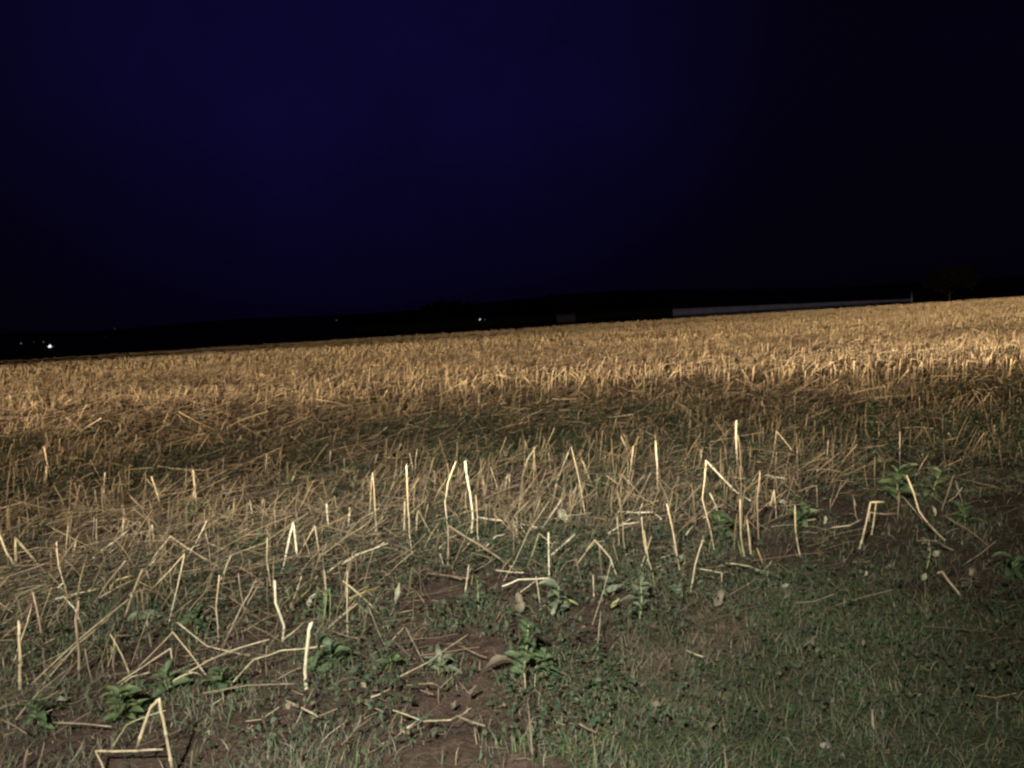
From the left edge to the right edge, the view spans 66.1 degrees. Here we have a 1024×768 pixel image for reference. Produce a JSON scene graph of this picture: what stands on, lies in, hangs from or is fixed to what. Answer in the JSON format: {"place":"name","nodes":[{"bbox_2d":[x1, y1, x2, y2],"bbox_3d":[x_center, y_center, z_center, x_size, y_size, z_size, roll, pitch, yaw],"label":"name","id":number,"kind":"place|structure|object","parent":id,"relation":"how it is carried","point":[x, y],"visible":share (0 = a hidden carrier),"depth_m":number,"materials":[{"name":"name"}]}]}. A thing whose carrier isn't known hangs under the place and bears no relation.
{"place":"outdoors","nodes":[
{"label":"outdoors","id":0,"kind":"place"},
{"bbox_2d":[0,276,1023,767],"bbox_3d":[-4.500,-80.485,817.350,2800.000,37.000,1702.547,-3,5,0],"label":"ground","id":1,"kind":"structure","parent":0,"point":[222,334],"depth_m":2.99,"materials":[{"name":"soil"}]},
{"bbox_2d":[0,534,13,564],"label":"straw stalk","id":2,"kind":"object","parent":1,"relation":"on","point":[4,547],"visible":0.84,"depth_m":4.08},
{"bbox_2d":[1,718,26,733],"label":"straw stalk","id":3,"kind":"object","parent":1,"relation":"on","point":[15,726],"visible":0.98,"depth_m":2.24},
{"bbox_2d":[17,619,22,689],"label":"straw stalk","id":4,"kind":"object","parent":1,"relation":"on","point":[20,662],"visible":1,"depth_m":2.58,"materials":[{"name":"plant"}]},
{"bbox_2d":[10,605,31,670],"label":"straw stalk","id":5,"kind":"object","parent":1,"relation":"on","point":[22,634],"visible":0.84,"depth_m":2.83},
{"bbox_2d":[14,537,45,571],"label":"straw stalk","id":6,"kind":"object","parent":1,"relation":"on","point":[16,540],"visible":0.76,"depth_m":4.05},
{"bbox_2d":[10,689,63,728],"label":"leafy weed","id":7,"kind":"object","parent":1,"relation":"on","point":[40,715],"visible":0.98,"depth_m":2.33,"materials":[{"name":"green plant"}]},
{"bbox_2d":[32,591,44,667],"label":"straw stalk","id":8,"kind":"object","parent":1,"relation":"on","point":[39,622],"visible":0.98,"depth_m":2.77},
{"bbox_2d":[15,663,75,719],"bbox_3d":[-1.421,0.940,2.413,0.018,0.075,0.223,-2,5,18],"label":"straw stalk","id":9,"kind":"object","parent":1,"relation":"on","point":[38,692],"visible":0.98,"depth_m":2.40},
{"bbox_2d":[53,542,66,591],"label":"straw stalk","id":10,"kind":"object","parent":1,"relation":"on","point":[58,564],"visible":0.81,"depth_m":3.53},
{"bbox_2d":[51,640,96,693],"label":"straw stalk","id":11,"kind":"object","parent":1,"relation":"on","point":[72,667],"visible":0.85,"depth_m":2.61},
{"bbox_2d":[42,612,115,684],"bbox_3d":[-1.501,0.930,2.737,0.048,0.140,0.368,-1,5,19],"label":"straw stalk","id":12,"kind":"object","parent":1,"relation":"on","point":[61,662],"visible":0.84,"depth_m":2.76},
{"bbox_2d":[74,598,85,679],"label":"straw stalk","id":13,"kind":"object","parent":1,"relation":"on","point":[77,612],"visible":0.96,"depth_m":2.63,"materials":[{"name":"plant"}]},
{"bbox_2d":[32,598,129,682],"bbox_3d":[-1.537,0.921,2.799,0.008,0.160,0.472,-1,5,21],"label":"straw stalk","id":14,"kind":"object","parent":1,"relation":"on","point":[43,672],"visible":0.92,"depth_m":2.79,"materials":[{"name":"plant"}]},
{"bbox_2d":[52,722,111,726],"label":"straw stalk","id":15,"kind":"object","parent":1,"relation":"on","point":[99,725],"visible":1,"depth_m":2.26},
{"bbox_2d":[88,559,126,610],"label":"straw stalk","id":16,"kind":"object","parent":1,"relation":"on","point":[109,580],"visible":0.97,"depth_m":3.33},
{"bbox_2d":[110,633,128,672],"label":"straw stalk","id":17,"kind":"object","parent":1,"relation":"on","point":[121,654],"visible":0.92,"depth_m":2.69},
{"bbox_2d":[98,680,158,722],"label":"leafy weed","id":18,"kind":"object","parent":1,"relation":"on","point":[123,701],"visible":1,"depth_m":2.33,"materials":[{"name":"green plant"}]},
{"bbox_2d":[95,748,164,767],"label":"straw stalk","id":19,"kind":"object","parent":1,"relation":"on","point":[116,751],"visible":1,"depth_m":2.06,"materials":[{"name":"plant"}]},
{"bbox_2d":[119,568,142,632],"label":"straw stalk","id":20,"kind":"object","parent":1,"relation":"on","point":[131,596],"visible":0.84,"depth_m":3.07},
{"bbox_2d":[112,705,166,746],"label":"straw stalk","id":21,"kind":"object","parent":1,"relation":"on","point":[113,745],"visible":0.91,"depth_m":2.19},
{"bbox_2d":[113,648,174,686],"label":"straw stalk","id":22,"kind":"object","parent":1,"relation":"on","point":[150,662],"visible":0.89,"depth_m":2.55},
{"bbox_2d":[127,609,163,621],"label":"leaf","id":23,"kind":"object","parent":1,"relation":"on","point":[131,618],"visible":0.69,"depth_m":3.20,"materials":[{"name":"plant"}]},
{"bbox_2d":[136,697,173,767],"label":"straw stalk","id":24,"kind":"object","parent":1,"relation":"on","point":[140,736],"visible":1,"depth_m":2.03,"materials":[{"name":"plant"}]},
{"bbox_2d":[151,553,184,627],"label":"straw stalk","id":25,"kind":"object","parent":1,"relation":"on","point":[183,555],"visible":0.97,"depth_m":3.19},
{"bbox_2d":[150,658,190,699],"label":"leafy weed","id":26,"kind":"object","parent":1,"relation":"on","point":[164,668],"visible":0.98,"depth_m":2.50,"materials":[{"name":"green plant"}]},
{"bbox_2d":[139,632,206,675],"bbox_3d":[-1.165,0.920,2.688,0.348,0.160,0.018,-1,6,27],"label":"straw stalk","id":27,"kind":"object","parent":1,"relation":"on","point":[188,651],"visible":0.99,"depth_m":2.66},
{"bbox_2d":[150,536,217,566],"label":"straw stalk","id":28,"kind":"object","parent":1,"relation":"on","point":[173,538],"visible":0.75,"depth_m":3.89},
{"bbox_2d":[183,469,197,515],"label":"straw stalk","id":29,"kind":"object","parent":1,"relation":"on","point":[194,483],"visible":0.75,"depth_m":4.81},
{"bbox_2d":[179,503,205,521],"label":"leafy weed","id":30,"kind":"object","parent":1,"relation":"on","point":[189,515],"visible":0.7,"depth_m":4.63,"materials":[{"name":"green plant"}]},
{"bbox_2d":[179,602,217,636],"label":"leafy weed","id":31,"kind":"object","parent":1,"relation":"on","point":[195,620],"visible":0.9,"depth_m":2.99,"materials":[{"name":"green plant"}]},
{"bbox_2d":[176,621,250,655],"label":"straw stalk","id":32,"kind":"object","parent":1,"relation":"on","point":[192,634],"visible":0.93,"depth_m":2.81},
{"bbox_2d":[211,575,219,641],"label":"straw stalk","id":33,"kind":"object","parent":1,"relation":"on","point":[216,608],"visible":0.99,"depth_m":2.91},
{"bbox_2d":[195,665,243,694],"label":"leafy weed","id":34,"kind":"object","parent":1,"relation":"on","point":[223,683],"visible":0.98,"depth_m":2.49,"materials":[{"name":"green plant"}]},
{"bbox_2d":[173,639,269,682],"bbox_3d":[-0.935,0.910,2.577,0.094,0.054,0.316,2,7,45],"label":"straw stalk","id":35,"kind":"object","parent":1,"relation":"on","point":[190,672],"visible":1,"depth_m":2.58,"materials":[{"name":"plant"}]},
{"bbox_2d":[216,530,242,546],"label":"leafy weed","id":36,"kind":"object","parent":1,"relation":"on","point":[236,538],"visible":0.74,"depth_m":4.13,"materials":[{"name":"green plant"}]},
{"bbox_2d":[224,577,256,645],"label":"straw stalk","id":37,"kind":"object","parent":1,"relation":"on","point":[245,600],"visible":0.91,"depth_m":2.93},
{"bbox_2d":[238,572,249,626],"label":"straw stalk","id":38,"kind":"object","parent":1,"relation":"on","point":[242,598],"visible":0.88,"depth_m":3.07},
{"bbox_2d":[204,683,293,693],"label":"straw stalk","id":39,"kind":"object","parent":1,"relation":"on","point":[232,687],"visible":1,"depth_m":2.45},
{"bbox_2d":[247,530,273,557],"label":"leafy weed","id":40,"kind":"object","parent":1,"relation":"on","point":[259,537],"visible":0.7,"depth_m":3.99,"materials":[{"name":"green plant"}]},
{"bbox_2d":[259,537,270,584],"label":"straw stalk","id":41,"kind":"object","parent":1,"relation":"on","point":[269,578],"visible":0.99,"depth_m":3.54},
{"bbox_2d":[229,645,323,685],"bbox_3d":[-0.780,0.916,2.600,0.317,0.048,0.080,-6,6,-32],"label":"straw stalk","id":42,"kind":"object","parent":1,"relation":"on","point":[244,669],"visible":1,"depth_m":2.62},
{"bbox_2d":[274,580,284,642],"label":"straw stalk","id":43,"kind":"object","parent":1,"relation":"on","point":[278,609],"visible":0.91,"depth_m":2.92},
{"bbox_2d":[280,522,300,573],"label":"straw stalk","id":44,"kind":"object","parent":1,"relation":"on","point":[295,540],"visible":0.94,"depth_m":3.71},
{"bbox_2d":[279,700,320,717],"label":"straw stalk","id":45,"kind":"object","parent":1,"relation":"on","point":[293,704],"visible":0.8,"depth_m":2.29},
{"bbox_2d":[303,621,312,689],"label":"straw stalk","id":46,"kind":"object","parent":1,"relation":"on","point":[306,652],"visible":0.94,"depth_m":2.53,"materials":[{"name":"plant"}]},
{"bbox_2d":[298,526,320,560],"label":"straw stalk","id":47,"kind":"object","parent":1,"relation":"on","point":[308,538],"visible":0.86,"depth_m":3.86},
{"bbox_2d":[296,542,327,576],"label":"straw stalk","id":48,"kind":"object","parent":1,"relation":"on","point":[325,544],"visible":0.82,"depth_m":3.71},
{"bbox_2d":[299,587,345,623],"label":"leafy weed","id":49,"kind":"object","parent":1,"relation":"on","point":[321,600],"visible":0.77,"depth_m":3.10,"materials":[{"name":"green plant"}]},
{"bbox_2d":[302,635,353,671],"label":"leafy weed","id":50,"kind":"object","parent":1,"relation":"on","point":[333,650],"visible":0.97,"depth_m":2.65,"materials":[{"name":"green plant"}]},
{"bbox_2d":[346,586,348,635],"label":"straw stalk","id":51,"kind":"object","parent":1,"relation":"on","point":[347,609],"visible":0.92,"depth_m":2.93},
{"bbox_2d":[341,716,373,744],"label":"straw stalk","id":52,"kind":"object","parent":1,"relation":"on","point":[356,727],"visible":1,"depth_m":2.14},
{"bbox_2d":[342,580,379,612],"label":"straw stalk","id":53,"kind":"object","parent":1,"relation":"on","point":[358,593],"visible":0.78,"depth_m":3.14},
{"bbox_2d":[341,542,388,564],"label":"straw stalk","id":54,"kind":"object","parent":1,"relation":"on","point":[382,544],"visible":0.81,"depth_m":3.79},
{"bbox_2d":[362,605,384,644],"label":"straw stalk","id":55,"kind":"object","parent":1,"relation":"on","point":[374,622],"visible":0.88,"depth_m":2.89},
{"bbox_2d":[372,472,376,535],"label":"straw stalk","id":56,"kind":"object","parent":1,"relation":"on","point":[374,501],"visible":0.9,"depth_m":4.22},
{"bbox_2d":[375,653,404,672],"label":"leafy weed","id":57,"kind":"object","parent":1,"relation":"on","point":[389,659],"visible":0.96,"depth_m":2.58,"materials":[{"name":"green plant"}]},
{"bbox_2d":[406,464,412,552],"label":"straw stalk","id":58,"kind":"object","parent":1,"relation":"on","point":[408,506],"visible":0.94,"depth_m":3.90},
{"bbox_2d":[400,634,468,676],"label":"straw stalk","id":59,"kind":"object","parent":1,"relation":"on","point":[434,657],"visible":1,"depth_m":2.56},
{"bbox_2d":[424,645,462,674],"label":"leafy weed","id":60,"kind":"object","parent":1,"relation":"on","point":[439,661],"visible":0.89,"depth_m":2.58,"materials":[{"name":"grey plant"}]},
{"bbox_2d":[423,707,471,721],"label":"straw stalk","id":61,"kind":"object","parent":1,"relation":"on","point":[447,719],"visible":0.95,"depth_m":2.20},
{"bbox_2d":[444,461,456,523],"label":"straw stalk","id":62,"kind":"object","parent":1,"relation":"on","point":[447,490],"visible":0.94,"depth_m":4.40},
{"bbox_2d":[464,460,473,536],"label":"straw stalk","id":63,"kind":"object","parent":1,"relation":"on","point":[469,490],"visible":0.89,"depth_m":4.17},
{"bbox_2d":[464,574,485,610],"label":"leafy weed","id":64,"kind":"object","parent":1,"relation":"on","point":[479,593],"visible":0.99,"depth_m":3.09,"materials":[{"name":"green plant"}]},
{"bbox_2d":[447,525,515,570],"bbox_3d":[-0.151,0.766,3.610,0.395,0.206,0.038,0,6,34],"label":"straw stalk","id":65,"kind":"object","parent":1,"relation":"on","point":[480,545],"visible":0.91,"depth_m":3.66,"materials":[{"name":"plant"}]},
{"bbox_2d":[482,655,515,672],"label":"leaf","id":66,"kind":"object","parent":1,"relation":"on","point":[495,659],"visible":0.88,"depth_m":2.53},
{"bbox_2d":[0,296,1023,685],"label":"stubble","id":67,"kind":"object","parent":1,"relation":"on","point":[958,312],"visible":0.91,"depth_m":10.13,"materials":[{"name":"plant"}]},
{"bbox_2d":[0,346,1023,763],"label":"ground weeds","id":68,"kind":"object","parent":1,"relation":"on","point":[596,562],"visible":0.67,"depth_m":4.01,"materials":[{"name":"green plant"}]},
{"bbox_2d":[0,408,1023,767],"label":"dry grass","id":69,"kind":"structure","parent":1,"relation":"on","point":[722,636],"depth_m":2.75,"materials":[{"name":"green plant"}]},
{"bbox_2d":[0,314,1023,761],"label":"loose straw","id":70,"kind":"object","parent":1,"relation":"on","point":[244,410],"visible":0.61,"depth_m":6.58,"materials":[{"name":"plant"}]},
{"bbox_2d":[353,289,675,339],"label":"distant wood","id":71,"kind":"object","parent":1,"relation":"on","point":[450,318],"visible":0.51,"depth_m":405.18,"materials":[{"name":"green plant"}]},
{"bbox_2d":[514,592,525,612],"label":"leaf","id":72,"kind":"object","parent":1,"relation":"on","point":[519,606],"visible":0.89,"depth_m":2.98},
{"bbox_2d":[504,613,545,682],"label":"leafy weed","id":73,"kind":"object","parent":1,"relation":"on","point":[524,656],"visible":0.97,"depth_m":2.49,"materials":[{"name":"green plant"}]},
{"bbox_2d":[503,500,549,580],"bbox_3d":[0.075,0.741,3.674,0.018,0.258,0.624,-1,5,22],"label":"straw stalk","id":74,"kind":"object","parent":1,"relation":"on","point":[524,540],"visible":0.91,"depth_m":3.64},
{"bbox_2d":[502,577,551,587],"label":"straw stalk","id":75,"kind":"object","parent":1,"relation":"on","point":[507,584],"visible":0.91,"depth_m":3.23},
{"bbox_2d":[527,701,532,754],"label":"straw stalk","id":76,"kind":"object","parent":1,"relation":"on","point":[530,729],"visible":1,"depth_m":2.06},
{"bbox_2d":[527,535,543,554],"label":"leafy weed","id":77,"kind":"object","parent":1,"relation":"on","point":[534,541],"visible":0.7,"depth_m":3.80,"materials":[{"name":"green plant"}]},
{"bbox_2d":[531,647,558,679],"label":"leafy weed","id":78,"kind":"object","parent":1,"relation":"on","point":[542,660],"visible":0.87,"depth_m":2.50,"materials":[{"name":"green plant"}]},
{"bbox_2d":[538,579,570,618],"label":"leafy weed","id":79,"kind":"object","parent":1,"relation":"on","point":[556,602],"visible":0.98,"depth_m":2.98,"materials":[{"name":"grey plant"}]},
{"bbox_2d":[555,311,575,326],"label":"barn","id":80,"kind":"structure","parent":1,"relation":"on","point":[565,318],"depth_m":299.20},
{"bbox_2d":[570,446,586,522],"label":"straw stalk","id":81,"kind":"object","parent":1,"relation":"on","point":[579,482],"visible":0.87,"depth_m":4.39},
{"bbox_2d":[575,539,617,578],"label":"straw stalk","id":82,"kind":"object","parent":1,"relation":"on","point":[589,546],"visible":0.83,"depth_m":3.47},
{"bbox_2d":[602,584,622,593],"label":"leaf","id":83,"kind":"object","parent":1,"relation":"on","point":[612,589],"visible":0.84,"depth_m":3.13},
{"bbox_2d":[619,570,656,622],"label":"leafy weed","id":84,"kind":"object","parent":1,"relation":"on","point":[637,607],"visible":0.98,"depth_m":2.95,"materials":[{"name":"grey plant"}]},
{"bbox_2d":[643,530,654,582],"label":"straw stalk","id":85,"kind":"object","parent":1,"relation":"on","point":[647,554],"visible":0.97,"depth_m":3.28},
{"bbox_2d":[655,441,661,489],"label":"straw stalk","id":86,"kind":"object","parent":1,"relation":"on","point":[657,472],"visible":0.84,"depth_m":4.94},
{"bbox_2d":[666,503,680,569],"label":"straw stalk","id":87,"kind":"object","parent":1,"relation":"on","point":[675,549],"visible":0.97,"depth_m":3.46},
{"bbox_2d":[669,577,693,598],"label":"leafy weed","id":88,"kind":"object","parent":1,"relation":"on","point":[674,586],"visible":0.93,"depth_m":3.13,"materials":[{"name":"green plant"}]},
{"bbox_2d":[689,538,703,594],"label":"straw stalk","id":89,"kind":"object","parent":1,"relation":"on","point":[695,565],"visible":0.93,"depth_m":3.17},
{"bbox_2d":[702,459,714,551],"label":"straw stalk","id":90,"kind":"object","parent":1,"relation":"on","point":[704,505],"visible":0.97,"depth_m":3.65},
{"bbox_2d":[713,589,723,605],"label":"leaf","id":91,"kind":"object","parent":1,"relation":"on","point":[720,594],"visible":0.97,"depth_m":2.98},
{"bbox_2d":[704,510,738,538],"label":"leafy weed","id":92,"kind":"object","parent":1,"relation":"on","point":[719,517],"visible":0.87,"depth_m":3.84,"materials":[{"name":"green plant"}]},
{"bbox_2d":[707,461,753,502],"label":"straw stalk","id":93,"kind":"object","parent":1,"relation":"on","point":[716,471],"visible":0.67,"depth_m":4.56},
{"bbox_2d":[733,420,737,466],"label":"straw stalk","id":94,"kind":"object","parent":1,"relation":"on","point":[735,423],"visible":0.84,"depth_m":5.32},
{"bbox_2d":[739,499,744,556],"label":"straw stalk","id":95,"kind":"object","parent":1,"relation":"on","point":[740,527],"visible":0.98,"depth_m":3.57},
{"bbox_2d":[755,470,760,539],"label":"straw stalk","id":96,"kind":"object","parent":1,"relation":"on","point":[759,479],"visible":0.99,"depth_m":3.80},
{"bbox_2d":[752,570,776,590],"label":"leafy weed","id":97,"kind":"object","parent":1,"relation":"on","point":[767,574],"visible":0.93,"depth_m":3.14,"materials":[{"name":"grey plant"}]},
{"bbox_2d":[672,299,910,319],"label":"field wall","id":98,"kind":"structure","parent":1,"relation":"on","point":[704,312],"depth_m":227.47,"materials":[{"name":"stone"}]},
{"bbox_2d":[786,504,800,556],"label":"straw stalk","id":99,"kind":"object","parent":1,"relation":"on","point":[794,508],"visible":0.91,"depth_m":3.47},
{"bbox_2d":[785,496,820,528],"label":"leafy weed","id":100,"kind":"object","parent":1,"relation":"on","point":[806,511],"visible":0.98,"depth_m":3.89,"materials":[{"name":"green plant"}]},
{"bbox_2d":[855,400,884,418],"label":"leafy weed","id":101,"kind":"object","parent":1,"relation":"on","point":[871,407],"visible":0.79,"depth_m":7.27,"materials":[{"name":"green plant"}]},
{"bbox_2d":[858,501,884,548],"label":"straw stalk","id":102,"kind":"object","parent":1,"relation":"on","point":[863,533],"visible":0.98,"depth_m":3.54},
{"bbox_2d":[870,463,924,503],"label":"leafy weed","id":103,"kind":"object","parent":1,"relation":"on","point":[898,476],"visible":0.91,"depth_m":4.22,"materials":[{"name":"green plant"}]},
{"bbox_2d":[910,537,934,569],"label":"leafy weed","id":104,"kind":"object","parent":1,"relation":"on","point":[926,556],"visible":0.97,"depth_m":3.22,"materials":[{"name":"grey plant"}]},
{"bbox_2d":[906,475,944,540],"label":"straw stalk","id":105,"kind":"object","parent":1,"relation":"on","point":[923,517],"visible":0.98,"depth_m":3.62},
{"bbox_2d":[920,467,955,496],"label":"leafy weed","id":106,"kind":"object","parent":1,"relation":"on","point":[937,471],"visible":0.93,"depth_m":4.30,"materials":[{"name":"green plant"}]},
{"bbox_2d":[920,263,982,301],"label":"tree","id":107,"kind":"object","parent":1,"relation":"on","point":[951,277],"visible":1,"depth_m":109.60,"materials":[{"name":"green plant"}]},
{"bbox_2d":[948,501,983,526],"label":"leafy weed","id":108,"kind":"object","parent":1,"relation":"on","point":[963,509],"visible":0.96,"depth_m":3.75,"materials":[{"name":"green plant"}]},
{"bbox_2d":[944,515,989,545],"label":"straw stalk","id":109,"kind":"object","parent":1,"relation":"on","point":[975,535],"visible":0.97,"depth_m":3.57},
{"bbox_2d":[954,567,979,591],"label":"leafy weed","id":110,"kind":"object","parent":1,"relation":"on","point":[965,582],"visible":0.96,"depth_m":2.89,"materials":[{"name":"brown plant"}]},
{"bbox_2d":[991,551,1023,580],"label":"leafy weed","id":111,"kind":"object","parent":1,"relation":"on","point":[1015,563],"visible":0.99,"depth_m":3.11,"materials":[{"name":"green plant"}]},
{"bbox_2d":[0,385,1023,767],"bbox_3d":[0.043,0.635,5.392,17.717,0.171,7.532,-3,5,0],"label":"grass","id":112,"kind":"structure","parent":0,"point":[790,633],"depth_m":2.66,"materials":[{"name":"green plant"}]},
{"bbox_2d":[0,0,1023,332],"label":"sky","id":113,"kind":"structure","parent":0,"point":[163,162],"materials":[{"name":"blue"}]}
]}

